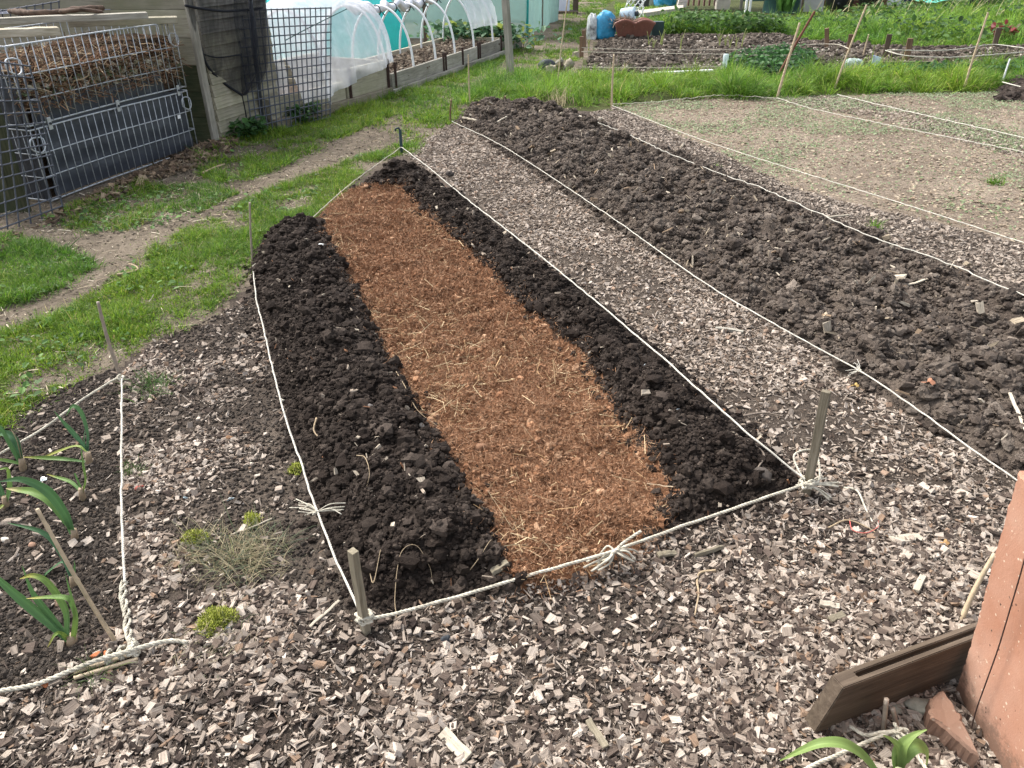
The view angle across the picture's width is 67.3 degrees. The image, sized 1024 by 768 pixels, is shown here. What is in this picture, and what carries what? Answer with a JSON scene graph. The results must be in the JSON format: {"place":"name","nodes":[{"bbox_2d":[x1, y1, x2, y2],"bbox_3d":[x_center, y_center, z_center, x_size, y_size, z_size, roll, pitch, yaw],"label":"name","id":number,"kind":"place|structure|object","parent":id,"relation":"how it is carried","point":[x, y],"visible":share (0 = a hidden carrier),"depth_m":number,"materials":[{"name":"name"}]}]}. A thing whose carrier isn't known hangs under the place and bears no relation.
{"place":"outdoors","nodes":[
{"label":"outdoors","id":0,"kind":"place"},
{"bbox_2d":[0,0,602,415],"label":"path","id":1,"kind":"structure","parent":0,"point":[306,160],"depth_m":5.11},
{"bbox_2d":[0,107,31,212],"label":"mesh panel","id":2,"kind":"object","parent":1,"relation":"on","point":[10,194],"visible":0.57,"depth_m":5.28,"materials":[{"name":"metal"}]},
{"bbox_2d":[0,61,63,229],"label":"wire mesh panel","id":3,"kind":"object","parent":1,"relation":"on","point":[45,178],"visible":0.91,"depth_m":4.99,"materials":[{"name":"metal"}]},
{"bbox_2d":[0,22,197,201],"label":"wire compost bin","id":4,"kind":"object","parent":1,"relation":"on","point":[100,138],"visible":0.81,"depth_m":5.92,"materials":[{"name":"metal"}]},
{"bbox_2d":[0,26,60,37],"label":"timber plank","id":5,"kind":"object","parent":4,"relation":"on","point":[29,32],"visible":1,"depth_m":5.51,"materials":[{"name":"wood"}]},
{"bbox_2d":[0,12,147,24],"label":"timber plank","id":6,"kind":"object","parent":4,"relation":"on","point":[69,18],"visible":1,"depth_m":5.81,"materials":[{"name":"wood"}]},
{"bbox_2d":[7,5,104,15],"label":"branch","id":7,"kind":"object","parent":6,"relation":"on","point":[98,9],"visible":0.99,"depth_m":5.87,"materials":[{"name":"brown plant"}]},
{"bbox_2d":[0,28,191,197],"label":"compost heap","id":8,"kind":"object","parent":4,"relation":"in","point":[42,65],"visible":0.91,"depth_m":5.90,"materials":[{"name":"plant"}]},
{"bbox_2d":[68,16,177,27],"bbox_3d":[-3.158,-2.956,6.269,0.810,0.055,0.155,-11,32,-18],"label":"timber plank","id":9,"kind":"object","parent":4,"relation":"on","point":[158,20],"visible":0.72,"depth_m":6.23,"materials":[{"name":"wood"}]},
{"bbox_2d":[0,0,216,142],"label":"timber wall","id":10,"kind":"structure","parent":1,"relation":"on","point":[169,8],"depth_m":6.73,"materials":[{"name":"wood"}]},
{"bbox_2d":[0,135,238,252],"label":"plant litter","id":11,"kind":"object","parent":1,"relation":"on","point":[173,163],"visible":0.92,"depth_m":6.12,"materials":[{"name":"brown plant"}]},
{"bbox_2d":[183,0,218,140],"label":"timber batten","id":12,"kind":"object","parent":1,"relation":"on","point":[202,74],"visible":0.82,"depth_m":6.71,"materials":[{"name":"wood"}]},
{"bbox_2d":[0,127,430,417],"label":"straw litter","id":13,"kind":"object","parent":1,"relation":"on","point":[165,231],"visible":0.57,"depth_m":5.22,"materials":[{"name":"plant"}]},
{"bbox_2d":[0,104,467,420],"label":"soil crumbs","id":14,"kind":"object","parent":1,"relation":"on","point":[58,368],"visible":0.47,"depth_m":5.23,"materials":[{"name":"soil"}]},
{"bbox_2d":[194,0,277,136],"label":"lapped wall","id":15,"kind":"structure","parent":1,"relation":"on","point":[228,103],"depth_m":7.07,"materials":[{"name":"wood"}]},
{"bbox_2d":[248,0,263,114],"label":"pole","id":16,"kind":"object","parent":1,"relation":"on","point":[256,64],"visible":0.44,"depth_m":7.28,"materials":[{"name":"metal"}]},
{"bbox_2d":[184,0,267,134],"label":"black net","id":17,"kind":"object","parent":16,"relation":"hanging from","point":[246,54],"visible":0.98,"depth_m":7.05,"materials":[{"name":"black"}]},
{"bbox_2d":[225,100,320,138],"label":"nettles","id":18,"kind":"object","parent":1,"relation":"on","point":[249,122],"visible":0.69,"depth_m":7.35,"materials":[{"name":"green plant"}]},
{"bbox_2d":[238,7,331,129],"bbox_3d":[-2.237,-3.163,7.682,0.159,1.099,1.297,17,34,26],"label":"mesh panel","id":19,"kind":"object","parent":1,"relation":"on","point":[297,67],"visible":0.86,"depth_m":7.70,"materials":[{"name":"metal"}]},
{"bbox_2d":[0,0,608,417],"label":"clover","id":20,"kind":"object","parent":1,"relation":"on","point":[24,338],"visible":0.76,"depth_m":4.91,"materials":[{"name":"green plant"}]},
{"bbox_2d":[0,0,614,436],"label":"grass","id":21,"kind":"structure","parent":1,"relation":"on","point":[122,318],"depth_m":4.79,"materials":[{"name":"plant"}]},
{"bbox_2d":[265,53,392,126],"bbox_3d":[-2.392,-3.351,8.663,1.078,0.442,2.191,13,32,21],"label":"raised bed","id":22,"kind":"object","parent":1,"relation":"on","point":[362,88],"visible":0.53,"depth_m":8.75,"materials":[{"name":"wood"}]},
{"bbox_2d":[266,0,393,102],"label":"net tunnel","id":23,"kind":"structure","parent":22,"relation":"on","point":[357,27],"depth_m":8.50,"materials":[{"name":"white"}]},
{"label":"hoop","id":24,"kind":"object","parent":22,"relation":"attached to","visible":0},
{"bbox_2d":[364,0,441,16],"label":"rolled net","id":25,"kind":"object","parent":24,"relation":"attached to","point":[401,5],"visible":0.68,"depth_m":10.27,"materials":[{"name":"fabric"}]},
{"bbox_2d":[267,0,407,59],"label":"net tunnel","id":26,"kind":"structure","parent":1,"relation":"on","point":[392,23],"depth_m":11.99,"materials":[{"name":"teal"}]},
{"bbox_2d":[364,35,504,93],"bbox_3d":[-1.295,-4.768,11.206,1.145,0.368,4.203,10,31,16],"label":"raised bed","id":27,"kind":"object","parent":1,"relation":"on","point":[402,70],"visible":0.62,"depth_m":11.10,"materials":[{"name":"wood"}]},
{"bbox_2d":[361,4,414,65],"bbox_3d":[-1.696,-4.413,9.960,0.920,0.904,0.031,9,31,16],"label":"hoop","id":28,"kind":"object","parent":27,"relation":"on","point":[402,24],"visible":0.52,"depth_m":9.76,"materials":[{"name":"white plastic"}]},
{"bbox_2d":[382,2,436,58],"bbox_3d":[-1.486,-4.835,10.709,0.920,0.884,0.031,9,31,16],"label":"hoop","id":29,"kind":"object","parent":27,"relation":"on","point":[423,16],"visible":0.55,"depth_m":10.55,"materials":[{"name":"white plastic"}]},
{"bbox_2d":[399,0,455,53],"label":"hoop","id":30,"kind":"object","parent":27,"relation":"on","point":[443,12],"visible":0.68,"depth_m":11.16,"materials":[{"name":"white plastic"}]},
{"bbox_2d":[442,0,493,40],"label":"hoop","id":31,"kind":"object","parent":27,"relation":"on","point":[449,2],"visible":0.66,"depth_m":12.63,"materials":[{"name":"white plastic"}]},
{"bbox_2d":[462,0,496,29],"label":"draped net","id":32,"kind":"object","parent":31,"relation":"on","point":[477,11],"visible":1,"depth_m":11.96,"materials":[{"name":"white"}]},
{"bbox_2d":[408,15,571,48],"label":"cabbage leaves","id":33,"kind":"object","parent":27,"relation":"in","point":[460,27],"visible":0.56,"depth_m":12.95,"materials":[{"name":"green plant"}]},
{"bbox_2d":[392,0,558,37],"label":"net cage","id":34,"kind":"object","parent":1,"relation":"on","point":[532,13],"visible":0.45,"depth_m":14.83,"materials":[{"name":"teal"}]},
{"bbox_2d":[501,0,514,77],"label":"timber post","id":35,"kind":"object","parent":1,"relation":"on","point":[507,22],"visible":0.77,"depth_m":9.91,"materials":[{"name":"grey wood"}]},
{"bbox_2d":[586,13,596,39],"bbox_3d":[1.533,-6.807,14.652,0.225,0.488,0.206,0,30,0],"label":"plastic bag","id":36,"kind":"object","parent":1,"relation":"on","point":[591,33],"visible":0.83,"depth_m":14.59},
{"bbox_2d":[0,111,1023,767],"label":"ground","id":37,"kind":"structure","parent":0,"point":[782,437],"depth_m":2.53,"materials":[{"name":"wood"}]},
{"bbox_2d":[0,467,11,509],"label":"leek plant","id":38,"kind":"object","parent":37,"relation":"on","point":[5,502],"visible":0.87,"depth_m":2.56,"materials":[{"name":"green plant"}]},
{"bbox_2d":[0,425,27,471],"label":"leek plant","id":39,"kind":"object","parent":37,"relation":"on","point":[12,440],"visible":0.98,"depth_m":2.73,"materials":[{"name":"green plant"}]},
{"bbox_2d":[0,566,77,646],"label":"leek plant","id":40,"kind":"object","parent":37,"relation":"on","point":[42,613],"visible":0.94,"depth_m":2.02,"materials":[{"name":"green plant"}]},
{"bbox_2d":[0,476,78,539],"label":"leek plant","id":41,"kind":"object","parent":37,"relation":"on","point":[47,495],"visible":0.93,"depth_m":2.37,"materials":[{"name":"green plant"}]},
{"bbox_2d":[9,523,76,588],"bbox_3d":[-1.363,0.536,2.265,0.266,0.290,0.033,9,31,15],"label":"leek plant","id":42,"kind":"object","parent":37,"relation":"on","point":[45,534],"visible":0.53,"depth_m":2.21,"materials":[{"name":"green plant"}]},
{"bbox_2d":[25,404,92,464],"bbox_3d":[-1.639,0.189,2.752,0.316,0.262,0.052,5,30,8],"label":"leek plant","id":43,"kind":"object","parent":37,"relation":"on","point":[84,447],"visible":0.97,"depth_m":2.76,"materials":[{"name":"green plant"}]},
{"bbox_2d":[0,371,123,675],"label":"wood chips","id":44,"kind":"object","parent":37,"relation":"on","point":[27,648],"visible":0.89,"depth_m":2.48,"materials":[{"name":"wood"}]},
{"bbox_2d":[47,449,86,501],"bbox_3d":[-1.504,0.355,2.624,0.203,0.379,0.028,11,32,19],"label":"leek plant","id":45,"kind":"object","parent":37,"relation":"on","point":[82,494],"visible":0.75,"depth_m":2.60,"materials":[{"name":"green plant"}]},
{"bbox_2d":[35,508,115,640],"bbox_3d":[-1.111,0.532,1.997,0.149,0.482,0.014,12,32,20],"label":"bamboo cane","id":46,"kind":"object","parent":37,"relation":"on","point":[77,580],"visible":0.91,"depth_m":1.98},
{"bbox_2d":[96,301,120,373],"bbox_3d":[-1.730,-0.174,3.310,0.026,0.392,0.018,0,30,0],"label":"bamboo cane","id":47,"kind":"object","parent":37,"relation":"on","point":[110,348],"visible":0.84,"depth_m":3.29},
{"bbox_2d":[117,374,135,643],"bbox_3d":[-1.335,0.335,2.640,0.046,0.052,1.584,-13,32,-21],"label":"rope","id":48,"kind":"object","parent":47,"relation":"attached to","point":[124,607],"visible":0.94,"depth_m":2.27,"materials":[{"name":"fabric"}]},
{"bbox_2d":[180,527,212,544],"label":"moss","id":49,"kind":"object","parent":37,"relation":"on","point":[190,535],"visible":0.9,"depth_m":2.41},
{"bbox_2d":[116,295,335,636],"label":"wood chips","id":50,"kind":"object","parent":37,"relation":"on","point":[138,544],"visible":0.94,"depth_m":2.79,"materials":[{"name":"wood"}]},
{"bbox_2d":[116,366,182,403],"bbox_3d":[-1.521,-0.009,3.260,0.389,0.129,0.322,0,30,0],"label":"grass tuft","id":51,"kind":"object","parent":50,"relation":"on","point":[155,380],"visible":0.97,"depth_m":3.27,"materials":[{"name":"plant"}]},
{"bbox_2d":[148,514,257,582],"bbox_3d":[-0.949,0.502,2.374,0.354,0.122,0.318,0,30,0],"label":"grass tuft","id":52,"kind":"object","parent":50,"relation":"on","point":[188,550],"visible":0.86,"depth_m":2.39,"materials":[{"name":"plant"}]},
{"bbox_2d":[162,492,324,604],"bbox_3d":[-0.817,0.495,2.349,0.468,0.159,0.473,0,30,0],"label":"grass tuft","id":53,"kind":"object","parent":37,"relation":"on","point":[228,557],"visible":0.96,"depth_m":2.35,"materials":[{"name":"plant"}]},
{"bbox_2d":[347,547,370,635],"bbox_3d":[-0.401,0.582,2.046,0.026,0.365,0.021,24,39,37],"label":"wooden stake","id":54,"kind":"object","parent":37,"relation":"on","point":[357,580],"visible":0.73,"depth_m":2.01,"materials":[{"name":"wood"}]},
{"bbox_2d":[253,272,355,604],"bbox_3d":[-0.988,-0.030,3.207,0.167,0.072,2.863,-12,32,-20],"label":"rope","id":55,"kind":"object","parent":54,"relation":"attached to","point":[315,510],"visible":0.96,"depth_m":2.46,"materials":[{"name":"fabric"}]},
{"bbox_2d":[438,726,472,763],"bbox_3d":[-0.133,0.845,1.800,0.033,0.013,0.097,-41,43,-23],"label":"wood chunk","id":56,"kind":"object","parent":37,"relation":"on","point":[455,744],"visible":1,"depth_m":1.79,"materials":[{"name":"wood"}]},
{"bbox_2d":[0,295,1013,767],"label":"chips","id":57,"kind":"object","parent":37,"relation":"on","point":[10,575],"visible":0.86,"depth_m":2.40,"materials":[{"name":"wood"}]},
{"bbox_2d":[0,377,119,454],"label":"rope","id":58,"kind":"object","parent":57,"relation":"on","point":[57,418],"visible":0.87,"depth_m":2.99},
{"bbox_2d":[0,480,1014,767],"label":"wood chips","id":59,"kind":"object","parent":37,"relation":"on","point":[822,662],"visible":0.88,"depth_m":2.01,"materials":[{"name":"wood"}]},
{"bbox_2d":[51,644,132,697],"bbox_3d":[-1.066,0.730,1.961,0.203,0.087,0.155,0,30,0],"label":"grass tuft","id":60,"kind":"object","parent":59,"relation":"on","point":[91,668],"visible":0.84,"depth_m":1.97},
{"bbox_2d":[0,638,188,692],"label":"rope","id":61,"kind":"object","parent":59,"relation":"on","point":[133,649],"visible":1,"depth_m":2.00,"materials":[{"name":"fabric"}]},
{"bbox_2d":[73,657,137,680],"bbox_3d":[-1.048,0.734,1.986,0.151,0.014,0.012,-12,32,-20],"label":"bamboo offcut","id":62,"kind":"object","parent":59,"relation":"on","point":[105,668],"visible":0.98,"depth_m":1.98,"materials":[{"name":"wood"}]},
{"bbox_2d":[157,587,268,677],"bbox_3d":[-0.799,0.666,2.081,0.319,0.096,0.307,11,32,19],"label":"grass tuft","id":63,"kind":"object","parent":59,"relation":"on","point":[213,636],"visible":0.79,"depth_m":2.07,"materials":[{"name":"plant"}]},
{"bbox_2d":[193,605,240,637],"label":"moss","id":64,"kind":"object","parent":59,"relation":"on","point":[218,620],"visible":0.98,"depth_m":2.12,"materials":[{"name":"plant"}]},
{"bbox_2d":[354,449,839,626],"bbox_3d":[0.363,0.473,2.349,1.695,0.116,0.178,-14,33,-23],"label":"rope","id":65,"kind":"object","parent":59,"relation":"on","point":[803,484],"visible":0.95,"depth_m":2.28,"materials":[{"name":"fabric"}]},
{"bbox_2d":[401,147,805,479],"bbox_3d":[-0.032,-0.894,4.579,0.117,0.134,5.074,-12,32,-19],"label":"rope","id":66,"kind":"object","parent":65,"relation":"on","point":[736,423],"visible":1,"depth_m":3.19,"materials":[{"name":"fabric"}]},
{"bbox_2d":[586,718,608,748],"bbox_3d":[0.202,0.832,1.830,0.020,0.012,0.079,-14,36,-23],"label":"wood chunk","id":67,"kind":"object","parent":59,"relation":"on","point":[597,734],"visible":1,"depth_m":1.82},
{"bbox_2d":[804,722,909,767],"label":"rope","id":68,"kind":"object","parent":59,"relation":"on","point":[863,743],"visible":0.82,"depth_m":1.81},
{"bbox_2d":[849,725,927,767],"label":"rope","id":69,"kind":"object","parent":59,"relation":"on","point":[919,759],"visible":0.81,"depth_m":1.82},
{"bbox_2d":[805,622,977,734],"bbox_3d":[1.028,0.713,1.931,0.669,0.158,0.043,-11,32,-18],"label":"grooved board","id":70,"kind":"object","parent":59,"relation":"on","point":[869,686],"visible":0.62,"depth_m":1.87,"materials":[{"name":"wood"}]},
{"bbox_2d":[904,697,928,714],"bbox_3d":[1.014,0.803,1.910,0.073,0.039,0.051,0,30,0],"label":"stone","id":71,"kind":"object","parent":59,"relation":"on","point":[918,704],"visible":0.69,"depth_m":1.90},
{"bbox_2d":[922,691,978,767],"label":"broken brick","id":72,"kind":"object","parent":59,"relation":"on","point":[943,722],"visible":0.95,"depth_m":1.81,"materials":[{"name":"brick"}]},
{"bbox_2d":[959,552,994,619],"bbox_3d":[1.297,0.585,2.156,0.019,0.229,0.120,26,39,37],"label":"bamboo cane","id":73,"kind":"object","parent":59,"relation":"on","point":[972,594],"visible":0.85,"depth_m":2.15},
{"bbox_2d":[956,471,1023,767],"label":"paving slab","id":74,"kind":"object","parent":59,"relation":"on","point":[999,718],"depth_m":1.74,"materials":[{"name":"concrete"}]},
{"bbox_2d":[971,560,1023,728],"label":"wire","id":75,"kind":"object","parent":74,"relation":"hanging from","point":[999,643],"visible":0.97,"depth_m":1.72,"materials":[{"name":"metal"}]},
{"bbox_2d":[402,122,1015,491],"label":"wood chips","id":76,"kind":"object","parent":37,"relation":"on","point":[795,360],"visible":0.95,"depth_m":3.75,"materials":[{"name":"wood"}]},
{"bbox_2d":[452,121,1016,480],"bbox_3d":[0.616,-1.133,5.134,0.110,0.057,6.505,-11,32,-18],"label":"string","id":77,"kind":"object","parent":76,"relation":"on","point":[935,422],"visible":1,"depth_m":3.45,"materials":[{"name":"white fabric"}]},
{"bbox_2d":[586,106,1023,285],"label":"wood chips","id":78,"kind":"object","parent":37,"relation":"on","point":[656,133],"visible":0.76,"depth_m":5.21,"materials":[{"name":"wood"}]},
{"bbox_2d":[612,105,1023,242],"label":"string","id":79,"kind":"object","parent":78,"relation":"on","point":[838,183],"visible":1,"depth_m":5.75,"materials":[{"name":"fabric"}]},
{"bbox_2d":[802,389,830,495],"bbox_3d":[1.014,0.227,2.578,0.029,0.451,0.024,16,30,31],"label":"wooden stake","id":80,"kind":"object","parent":37,"relation":"on","point":[820,421],"visible":0.73,"depth_m":2.54,"materials":[{"name":"wood"}]},
{"bbox_2d":[780,729,928,767],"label":"leek plant","id":81,"kind":"object","parent":37,"relation":"on","point":[908,748],"visible":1,"depth_m":1.73,"materials":[{"name":"green plant"}]},
{"bbox_2d":[230,158,824,633],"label":"soil","id":82,"kind":"structure","parent":0,"point":[460,524],"depth_m":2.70,"materials":[{"name":"soil"}]},
{"bbox_2d":[315,175,690,614],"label":"mulch","id":83,"kind":"object","parent":82,"relation":"in","point":[570,558],"visible":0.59,"depth_m":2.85,"materials":[{"name":"wood"}]},
{"bbox_2d":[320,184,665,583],"bbox_3d":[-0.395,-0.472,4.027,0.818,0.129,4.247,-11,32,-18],"label":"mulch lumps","id":84,"kind":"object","parent":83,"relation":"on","point":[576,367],"visible":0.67,"depth_m":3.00,"materials":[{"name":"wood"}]},
{"bbox_2d":[323,182,664,599],"bbox_3d":[-0.404,-0.479,4.003,0.891,0.200,4.336,-11,32,-19],"label":"straw","id":85,"kind":"object","parent":83,"relation":"on","point":[513,516],"visible":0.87,"depth_m":3.21,"materials":[{"name":"plant"}]},
{"bbox_2d":[250,166,789,585],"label":"stone chips","id":86,"kind":"object","parent":82,"relation":"on","point":[643,393],"visible":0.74,"depth_m":2.93,"materials":[{"name":"grey stone"}]},
{"bbox_2d":[636,5,682,16],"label":"pavement","id":87,"kind":"structure","parent":0,"point":[648,12],"depth_m":19.44,"materials":[{"name":"concrete"}]},
{"bbox_2d":[448,0,1023,110],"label":"terrain","id":88,"kind":"structure","parent":0,"point":[756,6],"depth_m":9.63,"materials":[{"name":"plant"}]},
{"bbox_2d":[762,0,800,13],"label":"compost converter","id":89,"kind":"object","parent":88,"relation":"on","point":[768,5],"visible":0.62,"depth_m":19.68,"materials":[{"name":"green plastic"}]},
{"bbox_2d":[776,0,795,11],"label":"chard plant","id":90,"kind":"object","parent":88,"relation":"on","point":[785,5],"visible":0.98,"depth_m":18.58,"materials":[{"name":"green plant"}]},
{"bbox_2d":[613,0,1023,45],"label":"rough grass","id":91,"kind":"structure","parent":88,"relation":"on","point":[876,33],"depth_m":15.36,"materials":[{"name":"plant"}]},
{"bbox_2d":[649,0,1023,42],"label":"weeds","id":92,"kind":"object","parent":88,"relation":"on","point":[760,20],"visible":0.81,"depth_m":15.32,"materials":[{"name":"green plant"}]},
{"bbox_2d":[825,0,853,9],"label":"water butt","id":93,"kind":"object","parent":88,"relation":"on","point":[839,4],"visible":0.9,"depth_m":20.33,"materials":[{"name":"plastic"}]},
{"bbox_2d":[859,56,1023,72],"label":"weeds","id":94,"kind":"object","parent":88,"relation":"on","point":[956,59],"visible":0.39,"depth_m":10.79,"materials":[{"name":"green plant"}]},
{"bbox_2d":[987,19,1023,39],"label":"red leaf plant","id":95,"kind":"object","parent":88,"relation":"on","point":[993,26],"visible":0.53,"depth_m":14.15,"materials":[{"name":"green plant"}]},
{"bbox_2d":[993,74,1023,102],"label":"soil heap","id":96,"kind":"object","parent":88,"relation":"on","point":[1006,92],"visible":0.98,"depth_m":9.21,"materials":[{"name":"soil"}]},
{"bbox_2d":[453,96,1023,479],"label":"soil","id":97,"kind":"structure","parent":0,"point":[893,384],"depth_m":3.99,"materials":[{"name":"soil"}]},
{"bbox_2d":[460,96,1023,444],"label":"root scraps","id":98,"kind":"object","parent":97,"relation":"on","point":[887,238],"visible":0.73,"depth_m":4.44,"materials":[{"name":"brown plant"}]},
{"bbox_2d":[579,115,1023,295],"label":"string","id":99,"kind":"object","parent":97,"relation":"on","point":[833,220],"visible":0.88,"depth_m":4.70,"materials":[{"name":"fabric"}]},
{"bbox_2d":[582,31,1023,75],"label":"soil","id":100,"kind":"structure","parent":0,"point":[739,45],"depth_m":12.53,"materials":[{"name":"soil"}]},
{"bbox_2d":[596,10,615,38],"bbox_3d":[1.787,-6.868,14.685,0.427,0.501,0.340,0,30,0],"label":"plastic bag","id":101,"kind":"object","parent":100,"relation":"on","point":[606,29],"visible":0.81,"depth_m":14.56,"materials":[{"name":"plastic"}]},
{"bbox_2d":[605,12,655,35],"bbox_3d":[2.191,-6.782,14.445,0.954,0.441,0.583,0,30,0],"label":"planter","id":102,"kind":"object","parent":100,"relation":"on","point":[637,26],"visible":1,"depth_m":14.35,"materials":[{"name":"ceramic"}]},
{"bbox_2d":[728,41,818,75],"bbox_3d":[3.939,-4.816,11.382,1.252,0.320,2.163,20,35,30],"label":"strawberry patch","id":103,"kind":"object","parent":100,"relation":"on","point":[780,51],"visible":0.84,"depth_m":11.12,"materials":[{"name":"green plant"}]},
{"bbox_2d":[589,34,1021,73],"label":"pebbles","id":104,"kind":"object","parent":100,"relation":"on","point":[672,39],"visible":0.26,"depth_m":12.66,"materials":[{"name":"stone"}]},
{"bbox_2d":[800,0,823,12],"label":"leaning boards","id":105,"kind":"object","parent":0,"point":[813,4],"visible":0.46,"depth_m":20.30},
{"bbox_2d":[616,92,1023,244],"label":"soil","id":106,"kind":"structure","parent":0,"point":[976,220],"depth_m":6.76,"materials":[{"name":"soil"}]},
{"bbox_2d":[616,91,1023,239],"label":"seedlings","id":107,"kind":"object","parent":106,"relation":"on","point":[867,125],"visible":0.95,"depth_m":7.79,"materials":[{"name":"green plant"}]},
{"bbox_2d":[765,95,1023,157],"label":"wood chips","id":108,"kind":"object","parent":106,"relation":"on","point":[892,114],"visible":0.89,"depth_m":7.99,"materials":[{"name":"wood"}]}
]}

